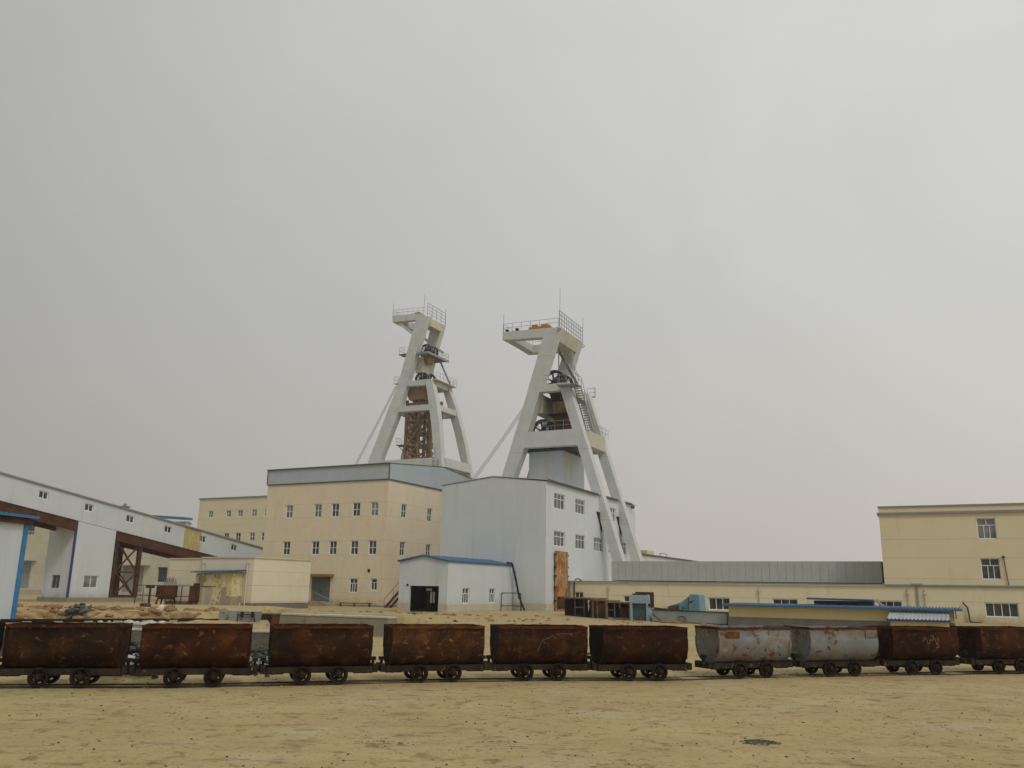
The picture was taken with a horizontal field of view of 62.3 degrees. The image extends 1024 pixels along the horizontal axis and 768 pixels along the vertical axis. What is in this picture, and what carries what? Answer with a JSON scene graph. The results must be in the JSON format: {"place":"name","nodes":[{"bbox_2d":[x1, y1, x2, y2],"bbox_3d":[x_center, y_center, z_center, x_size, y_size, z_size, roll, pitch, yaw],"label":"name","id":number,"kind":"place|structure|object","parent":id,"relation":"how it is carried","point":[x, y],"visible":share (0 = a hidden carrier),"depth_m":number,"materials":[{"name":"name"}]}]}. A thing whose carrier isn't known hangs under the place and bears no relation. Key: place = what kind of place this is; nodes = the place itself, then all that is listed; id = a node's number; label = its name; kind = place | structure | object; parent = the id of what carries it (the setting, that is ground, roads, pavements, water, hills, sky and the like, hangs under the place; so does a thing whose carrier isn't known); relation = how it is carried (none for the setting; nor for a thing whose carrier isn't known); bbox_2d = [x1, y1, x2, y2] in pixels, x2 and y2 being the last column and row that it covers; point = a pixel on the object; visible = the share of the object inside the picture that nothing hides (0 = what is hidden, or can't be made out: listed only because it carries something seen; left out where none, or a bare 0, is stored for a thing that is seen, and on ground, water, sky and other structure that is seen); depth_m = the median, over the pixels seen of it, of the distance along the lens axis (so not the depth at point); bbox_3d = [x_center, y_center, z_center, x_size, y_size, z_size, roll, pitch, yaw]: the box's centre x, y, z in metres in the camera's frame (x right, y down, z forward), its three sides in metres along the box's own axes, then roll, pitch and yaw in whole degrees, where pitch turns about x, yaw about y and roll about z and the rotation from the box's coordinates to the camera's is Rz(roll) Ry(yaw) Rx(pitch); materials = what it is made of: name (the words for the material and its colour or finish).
{"place":"outdoors","nodes":[
{"label":"outdoors","id":0,"kind":"place"},
{"bbox_2d":[249,645,269,676],"bbox_3d":[-5.907,6.489,19.966,1.922,0.640,1.584,-6,-15,27],"label":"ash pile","id":1,"kind":"object","parent":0,"point":[258,654],"visible":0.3,"depth_m":19.78,"materials":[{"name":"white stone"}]},
{"bbox_2d":[0,594,1023,767],"bbox_3d":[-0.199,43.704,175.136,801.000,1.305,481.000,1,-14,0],"label":"ground","id":2,"kind":"structure","parent":0,"point":[160,730],"depth_m":13.38,"materials":[{"name":"sand"}]},
{"bbox_2d":[0,512,39,625],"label":"blue trim shed","id":3,"kind":"structure","parent":2,"relation":"on","point":[14,528],"depth_m":23.49,"materials":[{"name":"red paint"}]},
{"bbox_2d":[58,603,91,618],"bbox_3d":[-13.646,7.074,26.231,1.118,0.582,0.754,7,-15,-24],"label":"debris mound","id":4,"kind":"object","parent":2,"relation":"on","point":[81,609],"visible":0.66,"depth_m":26.15,"materials":[{"name":"grey stone"}]},
{"bbox_2d":[36,521,141,601],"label":"transfer tower","id":5,"kind":"structure","parent":2,"relation":"on","point":[78,564],"depth_m":85.77,"materials":[{"name":"white painted metal cladding"},{"name":"glass"},{"name":"rusty brown steel"}]},
{"bbox_2d":[51,575,59,587],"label":"window","id":6,"kind":"structure","parent":5,"relation":"in","point":[56,578],"depth_m":85.05,"materials":[{"name":"grey glass"}]},
{"bbox_2d":[83,575,97,587],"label":"window","id":7,"kind":"structure","parent":5,"relation":"in","point":[89,581],"depth_m":86.16,"materials":[{"name":"grey glass"}]},
{"bbox_2d":[108,540,142,597],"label":"steel trestle","id":8,"kind":"object","parent":5,"relation":"on","point":[116,572],"visible":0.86,"depth_m":90.69,"materials":[{"name":"metal"}]},
{"bbox_2d":[0,471,262,557],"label":"conveyor gallery","id":9,"kind":"object","parent":8,"relation":"on","point":[52,507],"visible":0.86,"depth_m":89.61,"materials":[{"name":"white metal"}]},
{"bbox_2d":[38,490,47,499],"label":"window","id":10,"kind":"structure","parent":9,"relation":"in","point":[42,494],"depth_m":82.48,"materials":[{"name":"white glass"}]},
{"bbox_2d":[84,503,92,511],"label":"window","id":11,"kind":"structure","parent":9,"relation":"in","point":[88,507],"depth_m":86.76,"materials":[{"name":"white glass"}]},
{"bbox_2d":[126,515,133,522],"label":"window","id":12,"kind":"structure","parent":9,"relation":"in","point":[130,519],"depth_m":91.10,"materials":[{"name":"white glass"}]},
{"bbox_2d":[19,525,169,597],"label":"cream workshop","id":13,"kind":"structure","parent":2,"relation":"on","point":[154,569],"depth_m":127.94,"materials":[{"name":"concrete"}]},
{"bbox_2d":[20,561,31,587],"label":"door","id":14,"kind":"structure","parent":13,"relation":"in","point":[27,564],"depth_m":133.03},
{"bbox_2d":[28,525,34,534],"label":"window","id":15,"kind":"structure","parent":13,"relation":"in","point":[31,528],"depth_m":134.86,"materials":[{"name":"grey glass"}]},
{"bbox_2d":[122,566,143,591],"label":"door","id":16,"kind":"structure","parent":13,"relation":"in","point":[127,568],"depth_m":122.49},
{"bbox_2d":[158,567,167,581],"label":"window","id":17,"kind":"structure","parent":13,"relation":"in","point":[162,574],"depth_m":120.13,"materials":[{"name":"grey glass"}]},
{"bbox_2d":[16,603,226,618],"bbox_3d":[-13.901,7.333,27.094,8.515,0.544,4.066,1,-14,0],"label":"bank rubble","id":18,"kind":"object","parent":2,"relation":"on","point":[52,608],"visible":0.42,"depth_m":26.95,"materials":[{"name":"stone"}]},
{"bbox_2d":[98,620,165,622],"bbox_3d":[-13.482,6.774,24.193,7.232,0.159,1.027,1,-14,0],"label":"platform rubble","id":19,"kind":"object","parent":2,"relation":"on","point":[148,621],"visible":0.27,"depth_m":24.19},
{"bbox_2d":[0,622,269,656],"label":"brick platform wall","id":20,"kind":"structure","parent":2,"relation":"on","point":[260,637],"depth_m":22.88,"materials":[{"name":"concrete"}]},
{"bbox_2d":[0,618,270,623],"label":"siding track","id":21,"kind":"structure","parent":2,"relation":"on","point":[8,621],"depth_m":24.13,"materials":[{"name":"metal"}]},
{"bbox_2d":[218,610,261,621],"bbox_3d":[-8.396,7.272,26.185,1.180,0.500,0.730,2,-14,-5],"label":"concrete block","id":22,"kind":"object","parent":21,"relation":"on","point":[243,616],"visible":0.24,"depth_m":25.93,"materials":[{"name":"concrete"}]},
{"bbox_2d":[124,641,158,678],"bbox_3d":[-8.337,6.047,18.631,1.808,0.752,1.306,1,-14,0],"label":"rubbish heap","id":23,"kind":"object","parent":2,"relation":"on","point":[134,650],"visible":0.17,"depth_m":18.44,"materials":[{"name":"white plastic"}]},
{"bbox_2d":[146,578,177,604],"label":"transformer","id":24,"kind":"object","parent":2,"relation":"on","point":[169,592],"visible":0.66,"depth_m":71.31,"materials":[{"name":"brown metal"}]},
{"bbox_2d":[153,515,192,525],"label":"blue roofed block","id":25,"kind":"structure","parent":2,"relation":"on","point":[179,518],"depth_m":137.10,"materials":[{"name":"grey metal"}]},
{"bbox_2d":[134,585,215,604],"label":"wire fence","id":26,"kind":"object","parent":2,"relation":"on","point":[150,595],"visible":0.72,"depth_m":69.95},
{"bbox_2d":[184,583,199,604],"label":"switch cabinet","id":27,"kind":"object","parent":2,"relation":"on","point":[193,589],"visible":0.59,"depth_m":69.21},
{"bbox_2d":[189,570,245,605],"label":"peeling porch","id":28,"kind":"object","parent":2,"relation":"on","point":[227,590],"visible":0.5,"depth_m":69.14,"materials":[{"name":"paint"}]},
{"bbox_2d":[203,587,211,604],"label":"door","id":29,"kind":"structure","parent":28,"relation":"in","point":[208,590],"depth_m":69.46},
{"bbox_2d":[197,495,266,546],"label":"cream building","id":30,"kind":"structure","parent":2,"relation":"on","point":[241,518],"depth_m":151.60,"materials":[{"name":"beige paint"}]},
{"bbox_2d":[165,557,311,608],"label":"substation","id":31,"kind":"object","parent":2,"relation":"on","point":[278,582],"visible":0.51,"depth_m":72.11,"materials":[{"name":"paint"}]},
{"bbox_2d":[261,613,280,623],"bbox_3d":[-7.917,7.701,27.739,0.480,0.390,0.560,-2,-14,12],"label":"rusty box","id":32,"kind":"object","parent":2,"relation":"on","point":[275,618],"visible":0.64,"depth_m":27.53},
{"bbox_2d":[308,601,324,605],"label":"sand pile","id":33,"kind":"object","parent":2,"relation":"on","point":[311,603],"visible":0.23,"depth_m":83.88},
{"bbox_2d":[279,613,397,636],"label":"concrete slab","id":34,"kind":"structure","parent":2,"relation":"on","point":[377,622],"depth_m":35.63,"materials":[{"name":"concrete"}]},
{"bbox_2d":[339,602,371,606],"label":"pipe rail","id":35,"kind":"object","parent":2,"relation":"on","point":[356,603],"visible":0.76,"depth_m":83.66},
{"bbox_2d":[262,462,471,606],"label":"beige building","id":36,"kind":"structure","parent":2,"relation":"on","point":[354,533],"depth_m":89.69,"materials":[{"name":"paint"}]},
{"bbox_2d":[283,541,289,554],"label":"window","id":37,"kind":"structure","parent":36,"relation":"in","point":[286,549],"depth_m":91.88,"materials":[{"name":"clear glass"}]},
{"bbox_2d":[286,505,292,517],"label":"window","id":38,"kind":"structure","parent":36,"relation":"in","point":[289,510],"depth_m":92.78,"materials":[{"name":"clear glass"}]},
{"bbox_2d":[312,541,318,554],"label":"window","id":39,"kind":"structure","parent":36,"relation":"in","point":[315,544],"depth_m":90.15,"materials":[{"name":"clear glass"}]},
{"bbox_2d":[314,504,321,517],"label":"window","id":40,"kind":"structure","parent":36,"relation":"in","point":[318,507],"depth_m":91.07,"materials":[{"name":"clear glass"}]},
{"bbox_2d":[311,577,330,601],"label":"door","id":41,"kind":"structure","parent":36,"relation":"in","point":[320,585],"depth_m":88.66,"materials":[{"name":"metal"}]},
{"bbox_2d":[329,541,336,554],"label":"window","id":42,"kind":"structure","parent":36,"relation":"in","point":[333,544],"depth_m":89.14,"materials":[{"name":"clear glass"}]},
{"bbox_2d":[332,503,338,516],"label":"window","id":43,"kind":"structure","parent":36,"relation":"in","point":[335,506],"depth_m":90.06,"materials":[{"name":"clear glass"}]},
{"bbox_2d":[349,578,357,592],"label":"window","id":44,"kind":"structure","parent":36,"relation":"in","point":[353,581],"depth_m":86.97,"materials":[{"name":"clear glass"}]},
{"bbox_2d":[350,541,357,554],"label":"window","id":45,"kind":"structure","parent":36,"relation":"in","point":[354,544],"depth_m":87.93,"materials":[{"name":"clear glass"}]},
{"bbox_2d":[353,503,359,515],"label":"window","id":46,"kind":"structure","parent":36,"relation":"in","point":[356,506],"depth_m":88.88,"materials":[{"name":"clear glass"}]},
{"bbox_2d":[369,540,376,554],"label":"window","id":47,"kind":"structure","parent":36,"relation":"in","point":[372,543],"depth_m":86.95,"materials":[{"name":"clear glass"}]},
{"bbox_2d":[371,579,376,589],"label":"window","id":48,"kind":"structure","parent":36,"relation":"in","point":[373,581],"depth_m":85.88,"materials":[{"name":"clear glass"}]},
{"bbox_2d":[371,502,378,515],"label":"window","id":49,"kind":"structure","parent":36,"relation":"in","point":[374,505],"depth_m":87.86,"materials":[{"name":"clear glass"}]},
{"bbox_2d":[400,542,404,555],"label":"window","id":50,"kind":"structure","parent":36,"relation":"in","point":[402,544],"depth_m":88.98,"materials":[{"name":"clear glass"}]},
{"bbox_2d":[401,504,405,517],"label":"window","id":51,"kind":"structure","parent":36,"relation":"in","point":[403,515],"depth_m":89.83,"materials":[{"name":"clear glass"}]},
{"bbox_2d":[427,508,431,521],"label":"window","id":52,"kind":"structure","parent":36,"relation":"in","point":[429,513],"depth_m":94.34,"materials":[{"name":"clear glass"}]},
{"bbox_2d":[384,582,398,607],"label":"metal stair","id":53,"kind":"object","parent":2,"relation":"on","point":[391,600],"visible":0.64,"depth_m":80.76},
{"bbox_2d":[356,297,474,478],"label":"headframe","id":54,"kind":"object","parent":2,"relation":"on","point":[428,410],"visible":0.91,"depth_m":141.20,"materials":[{"name":"metal"}]},
{"bbox_2d":[397,555,511,612],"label":"white shed","id":55,"kind":"structure","parent":2,"relation":"on","point":[445,584],"depth_m":69.07,"materials":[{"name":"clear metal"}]},
{"bbox_2d":[462,588,468,603],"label":"window","id":56,"kind":"structure","parent":55,"relation":"in","point":[465,595],"depth_m":69.09,"materials":[{"name":"clear glass"}]},
{"bbox_2d":[489,588,493,602],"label":"window","id":57,"kind":"structure","parent":55,"relation":"in","point":[491,591],"depth_m":73.06,"materials":[{"name":"clear glass"}]},
{"bbox_2d":[506,562,524,609],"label":"hanging hose","id":58,"kind":"object","parent":55,"relation":"hanging from","point":[515,579],"visible":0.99,"depth_m":75.84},
{"bbox_2d":[3,669,962,689],"bbox_3d":[0.334,6.759,19.467,23.719,0.060,2.252,5,-14,-15],"label":"track rubble","id":59,"kind":"object","parent":2,"relation":"on","point":[466,682],"visible":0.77,"depth_m":18.58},
{"bbox_2d":[162,603,846,668],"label":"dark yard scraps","id":60,"kind":"object","parent":2,"relation":"on","point":[457,621],"visible":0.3,"depth_m":40.84,"materials":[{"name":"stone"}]},
{"bbox_2d":[309,609,706,625],"bbox_3d":[-8.175,14.536,53.839,44.086,0.986,19.715,1,-14,0],"label":"yard rubble","id":61,"kind":"object","parent":2,"relation":"on","point":[493,620],"visible":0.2,"depth_m":53.63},
{"bbox_2d":[0,680,1022,767],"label":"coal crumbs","id":62,"kind":"object","parent":2,"relation":"on","point":[485,723],"visible":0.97,"depth_m":11.97,"materials":[{"name":"beige sand"}]},
{"bbox_2d":[0,670,1023,688],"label":"rail track","id":63,"kind":"structure","parent":2,"relation":"on","point":[472,681],"depth_m":18.50,"materials":[{"name":"metal"}]},
{"bbox_2d":[0,622,5,665],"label":"mine wagon","id":64,"kind":"object","parent":63,"relation":"on","point":[2,626],"visible":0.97,"depth_m":17.00,"materials":[{"name":"metal"}]},
{"bbox_2d":[0,622,133,687],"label":"mine wagon","id":65,"kind":"object","parent":63,"relation":"on","point":[43,653],"visible":1,"depth_m":16.34,"materials":[{"name":"metal"}]},
{"bbox_2d":[128,623,258,687],"bbox_3d":[-6.374,5.474,17.150,2.470,1.179,1.057,5,-14,-15],"label":"mine wagon","id":66,"kind":"object","parent":63,"relation":"on","point":[174,652],"visible":1,"depth_m":16.76,"materials":[{"name":"metal"}]},
{"bbox_2d":[258,623,377,684],"bbox_3d":[-4.069,5.696,17.920,2.470,1.180,1.064,6,-14,-18],"label":"mine wagon","id":67,"kind":"object","parent":63,"relation":"on","point":[298,653],"visible":1,"depth_m":17.55,"materials":[{"name":"metal"}]},
{"bbox_2d":[376,623,487,682],"bbox_3d":[-1.742,5.923,18.706,2.470,1.179,1.064,6,-14,-18],"label":"mine wagon","id":68,"kind":"object","parent":63,"relation":"on","point":[450,651],"visible":0.99,"depth_m":18.34,"materials":[{"name":"metal"}]},
{"bbox_2d":[484,624,590,680],"bbox_3d":[0.595,6.107,19.315,2.470,1.180,1.071,4,-14,-12],"label":"mine wagon","id":69,"kind":"object","parent":63,"relation":"on","point":[523,650],"visible":1,"depth_m":18.94,"materials":[{"name":"metal"}]},
{"bbox_2d":[587,625,691,680],"bbox_3d":[2.929,6.233,19.682,2.470,1.179,1.064,4,-14,-12],"label":"mine wagon","id":70,"kind":"object","parent":63,"relation":"on","point":[645,650],"visible":1,"depth_m":19.30,"materials":[{"name":"metal"}]},
{"bbox_2d":[695,625,792,677],"bbox_3d":[5.641,6.510,20.650,2.470,1.180,1.058,6,-14,-20],"label":"mine wagon","id":71,"kind":"object","parent":63,"relation":"on","point":[742,651],"visible":1,"depth_m":20.29,"materials":[{"name":"grey paint"}]},
{"bbox_2d":[783,625,879,676],"bbox_3d":[8.086,6.739,21.439,2.470,1.180,1.063,6,-14,-18],"label":"mine wagon","id":72,"kind":"object","parent":63,"relation":"on","point":[828,650],"visible":0.95,"depth_m":21.06,"materials":[{"name":"grey paint"}]},
{"bbox_2d":[865,625,959,674],"bbox_3d":[10.476,6.950,22.155,2.470,1.180,1.075,5,-14,-17],"label":"mine wagon","id":73,"kind":"object","parent":63,"relation":"on","point":[913,650],"visible":0.95,"depth_m":21.77,"materials":[{"name":"metal"}]},
{"bbox_2d":[950,626,1023,672],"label":"mine wagon","id":74,"kind":"object","parent":63,"relation":"on","point":[998,649],"visible":0.94,"depth_m":22.60,"materials":[{"name":"metal"}]},
{"bbox_2d":[440,476,636,610],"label":"white headframe building","id":75,"kind":"structure","parent":2,"relation":"on","point":[527,527],"depth_m":79.33,"materials":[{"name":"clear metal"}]},
{"bbox_2d":[528,448,583,488],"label":"shaft housing","id":76,"kind":"object","parent":75,"relation":"on","point":[563,465],"visible":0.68,"depth_m":95.04,"materials":[{"name":"metal"}]},
{"bbox_2d":[554,493,563,509],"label":"window","id":77,"kind":"structure","parent":75,"relation":"in","point":[558,498],"depth_m":79.93,"materials":[{"name":"clear glass"}]},
{"bbox_2d":[554,531,563,546],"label":"window","id":78,"kind":"structure","parent":75,"relation":"in","point":[558,536],"depth_m":79.13,"materials":[{"name":"clear glass"}]},
{"bbox_2d":[554,551,568,610],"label":"rusty plate","id":79,"kind":"object","parent":75,"relation":"attached to","point":[561,576],"visible":0.84,"depth_m":77.66,"materials":[{"name":"metal"}]},
{"bbox_2d":[575,498,583,514],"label":"window","id":80,"kind":"structure","parent":75,"relation":"in","point":[579,504],"depth_m":84.35,"materials":[{"name":"clear glass"}]},
{"bbox_2d":[575,534,583,549],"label":"window","id":81,"kind":"structure","parent":75,"relation":"in","point":[579,539],"depth_m":83.57,"materials":[{"name":"clear glass"}]},
{"bbox_2d":[594,537,601,551],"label":"window","id":82,"kind":"structure","parent":75,"relation":"in","point":[597,541],"depth_m":88.02,"materials":[{"name":"clear glass"}]},
{"bbox_2d":[620,542,625,554],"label":"window","id":83,"kind":"structure","parent":75,"relation":"in","point":[623,544],"depth_m":95.05,"materials":[{"name":"clear glass"}]},
{"bbox_2d":[472,310,642,560],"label":"headframe","id":84,"kind":"object","parent":2,"relation":"on","point":[562,422],"visible":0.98,"depth_m":95.22,"materials":[{"name":"metal"}]},
{"bbox_2d":[529,324,552,329],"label":"hoist trolley","id":85,"kind":"object","parent":84,"relation":"on","point":[541,326],"visible":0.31,"depth_m":98.88,"materials":[{"name":"orange paint"}]},
{"bbox_2d":[563,597,607,616],"bbox_3d":[5.453,16.673,63.423,1.520,1.360,3.912,8,-15,-26],"label":"scrap cabinet","id":86,"kind":"object","parent":2,"relation":"on","point":[578,606],"visible":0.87,"depth_m":64.64,"materials":[{"name":"brown metal"}]},
{"bbox_2d":[592,600,620,618],"bbox_3d":[6.752,16.171,60.885,1.270,1.280,1.824,8,-15,-29],"label":"scrap cabinet","id":87,"kind":"object","parent":2,"relation":"on","point":[598,608],"visible":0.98,"depth_m":60.63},
{"bbox_2d":[606,601,629,618],"bbox_3d":[7.751,15.805,59.189,1.150,1.150,2.166,14,-19,-43],"label":"scrap cabinet","id":88,"kind":"object","parent":2,"relation":"on","point":[617,610],"visible":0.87,"depth_m":59.49,"materials":[{"name":"brown metal"}]},
{"bbox_2d":[630,592,653,620],"bbox_3d":[8.889,15.135,57.672,1.501,1.900,0.850,-8,-16,34],"label":"blue cabinet","id":89,"kind":"object","parent":2,"relation":"on","point":[641,605],"visible":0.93,"depth_m":57.47,"materials":[{"name":"metal"}]},
{"bbox_2d":[640,550,693,583],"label":"white annex","id":90,"kind":"object","parent":2,"relation":"on","point":[647,555],"visible":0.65,"depth_m":105.05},
{"bbox_2d":[660,621,690,622],"bbox_3d":[10.482,15.262,54.227,2.036,0.208,1.022,1,-14,0],"label":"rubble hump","id":91,"kind":"object","parent":2,"relation":"on","point":[673,622],"visible":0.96,"depth_m":54.06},
{"bbox_2d":[651,609,728,624],"bbox_3d":[11.711,15.000,54.557,1.329,0.784,6.355,13,-18,-41],"label":"steel trough","id":92,"kind":"object","parent":2,"relation":"on","point":[709,617],"visible":0.71,"depth_m":54.20,"materials":[{"name":"metal"}]},
{"bbox_2d":[668,594,705,610],"bbox_3d":[11.495,14.429,55.940,2.500,1.100,0.720,-12,-19,43],"label":"blue chute","id":93,"kind":"object","parent":92,"relation":"on","point":[693,602],"visible":0.8,"depth_m":55.29,"materials":[{"name":"metal"}]},
{"bbox_2d":[739,739,781,745],"bbox_3d":[3.397,4.897,11.590,0.543,0.050,0.508,-11,-18,40],"label":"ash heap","id":94,"kind":"object","parent":2,"relation":"on","point":[755,741],"visible":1,"depth_m":11.54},
{"bbox_2d":[568,578,1023,623],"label":"cream building","id":95,"kind":"structure","parent":2,"relation":"on","point":[987,604],"depth_m":69.43,"materials":[{"name":"beige paint"}]},
{"bbox_2d":[709,597,729,609],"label":"window","id":96,"kind":"structure","parent":95,"relation":"in","point":[714,603],"depth_m":73.29,"materials":[{"name":"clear glass"}]},
{"bbox_2d":[611,561,884,583],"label":"grey panel enclosure","id":97,"kind":"object","parent":95,"relation":"on","point":[849,572],"visible":0.95,"depth_m":76.69,"materials":[{"name":"metal"}]},
{"bbox_2d":[773,599,797,603],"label":"window","id":98,"kind":"structure","parent":95,"relation":"in","point":[789,601],"depth_m":70.89,"materials":[{"name":"clear glass"}]},
{"bbox_2d":[878,601,901,606],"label":"window","id":99,"kind":"structure","parent":95,"relation":"in","point":[886,603],"depth_m":67.38,"materials":[{"name":"clear glass"}]},
{"bbox_2d":[877,503,1023,587],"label":"tall cream building","id":100,"kind":"structure","parent":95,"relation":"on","point":[967,544],"depth_m":66.25,"materials":[{"name":"beige paint"}]},
{"bbox_2d":[976,518,996,538],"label":"window","id":101,"kind":"structure","parent":100,"relation":"in","point":[986,527],"depth_m":65.65,"materials":[{"name":"clear glass"}]},
{"bbox_2d":[980,558,1001,579],"bbox_3d":[36.703,14.172,64.951,1.320,1.590,0.102,-6,-15,26],"label":"window","id":102,"kind":"structure","parent":100,"relation":"in","point":[990,567],"depth_m":64.95,"materials":[{"name":"clear glass"}]},
{"bbox_2d":[985,603,1019,617],"bbox_3d":[37.006,17.080,64.002,2.220,1.040,0.102,-6,-15,26],"label":"window","id":103,"kind":"structure","parent":95,"relation":"in","point":[991,609],"depth_m":63.99,"materials":[{"name":"clear glass"}]},
{"bbox_2d":[723,602,962,626],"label":"yellow pump house","id":104,"kind":"structure","parent":2,"relation":"on","point":[776,614],"depth_m":48.98,"materials":[{"name":"paint"}]},
{"bbox_2d":[807,597,883,606],"bbox_3d":[20.571,14.039,51.996,4.440,1.730,2.839,-6,-15,26],"label":"blue canopy","id":105,"kind":"object","parent":2,"relation":"on","point":[862,602],"visible":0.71,"depth_m":51.69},
{"bbox_2d":[0,0,1023,585],"label":"sky","id":106,"kind":"structure","parent":0,"point":[784,239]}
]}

